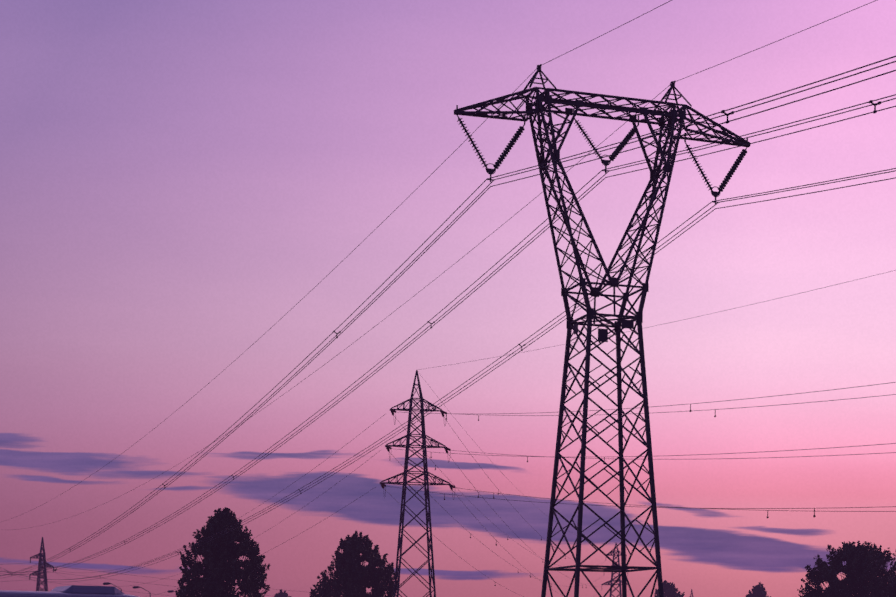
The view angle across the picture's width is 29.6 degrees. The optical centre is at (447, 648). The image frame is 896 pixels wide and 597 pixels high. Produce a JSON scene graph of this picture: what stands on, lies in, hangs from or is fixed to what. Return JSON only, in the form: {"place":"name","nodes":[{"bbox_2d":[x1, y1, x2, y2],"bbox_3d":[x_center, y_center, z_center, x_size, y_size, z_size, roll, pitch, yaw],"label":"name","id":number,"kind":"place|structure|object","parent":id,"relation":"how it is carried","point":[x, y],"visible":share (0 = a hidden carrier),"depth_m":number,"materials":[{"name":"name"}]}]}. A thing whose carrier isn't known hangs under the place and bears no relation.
{"place":"outdoors","nodes":[
{"label":"outdoors","id":0,"kind":"place"},
{"bbox_2d":[0,585,138,596],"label":"coach","id":1,"kind":"object","parent":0,"point":[85,591],"visible":1,"depth_m":45.44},
{"bbox_2d":[0,0,895,596],"label":"sky","id":2,"kind":"structure","parent":0,"point":[177,176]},
{"label":"terrain","id":3,"kind":"structure","parent":0,"visible":0},
{"bbox_2d":[29,537,53,590],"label":"distant pylon","id":4,"kind":"object","parent":3,"relation":"on","point":[40,555],"visible":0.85,"depth_m":446.33,"materials":[{"name":"metal"}]},
{"bbox_2d":[175,507,269,596],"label":"poplar tree","id":5,"kind":"object","parent":3,"relation":"on","point":[219,565],"visible":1,"depth_m":226.01,"materials":[{"name":"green plant"}]},
{"bbox_2d":[274,589,290,596],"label":"tree","id":6,"kind":"object","parent":3,"relation":"on","point":[282,594],"visible":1,"depth_m":557.34,"materials":[{"name":"black plant"}]},
{"bbox_2d":[309,530,397,596],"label":"tree","id":7,"kind":"object","parent":3,"relation":"on","point":[353,576],"visible":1,"depth_m":258.30,"materials":[{"name":"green plant"}]},
{"bbox_2d":[380,370,450,596],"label":"transmission tower","id":8,"kind":"structure","parent":3,"relation":"on","point":[426,473],"depth_m":199.67,"materials":[{"name":"metal"}]},
{"bbox_2d":[31,414,384,596],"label":"power lines","id":9,"kind":"object","parent":8,"relation":"attached to","point":[184,546],"visible":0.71,"depth_m":239.32,"materials":[{"name":"grey metal"}]},
{"bbox_2d":[381,270,895,596],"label":"power lines","id":10,"kind":"object","parent":8,"relation":"attached to","point":[383,485],"visible":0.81,"depth_m":162.47,"materials":[{"name":"grey metal"}]},
{"bbox_2d":[454,64,749,596],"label":"transmission tower","id":11,"kind":"structure","parent":3,"relation":"on","point":[670,117],"depth_m":99.16,"materials":[{"name":"metal"}]},
{"bbox_2d":[0,0,895,581],"bbox_3d":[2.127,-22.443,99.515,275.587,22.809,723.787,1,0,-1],"label":"power lines","id":12,"kind":"object","parent":11,"relation":"hanging from","point":[512,258],"visible":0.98,"depth_m":105.51,"materials":[{"name":"grey metal"}]},
{"bbox_2d":[601,543,627,596],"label":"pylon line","id":13,"kind":"object","parent":3,"relation":"on","point":[613,552],"visible":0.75,"depth_m":499.68,"materials":[{"name":"metal"}]},
{"bbox_2d":[654,580,684,596],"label":"tree","id":14,"kind":"object","parent":3,"relation":"on","point":[669,590],"visible":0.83,"depth_m":519.22,"materials":[{"name":"black plant"}]},
{"bbox_2d":[746,582,770,596],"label":"tree","id":15,"kind":"object","parent":3,"relation":"on","point":[759,590],"visible":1,"depth_m":540.16,"materials":[{"name":"black plant"}]},
{"bbox_2d":[797,541,895,596],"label":"tree","id":16,"kind":"object","parent":3,"relation":"on","point":[863,568],"visible":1,"depth_m":246.95,"materials":[{"name":"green plant"}]},
{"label":"distant pylon","id":17,"kind":"object","parent":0,"visible":0},
{"bbox_2d":[0,558,302,596],"bbox_3d":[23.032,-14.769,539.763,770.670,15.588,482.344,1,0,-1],"label":"distant conductors lines","id":18,"kind":"object","parent":17,"relation":"attached to","point":[104,578],"visible":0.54,"depth_m":454.52,"materials":[{"name":"grey metal"}]}
]}

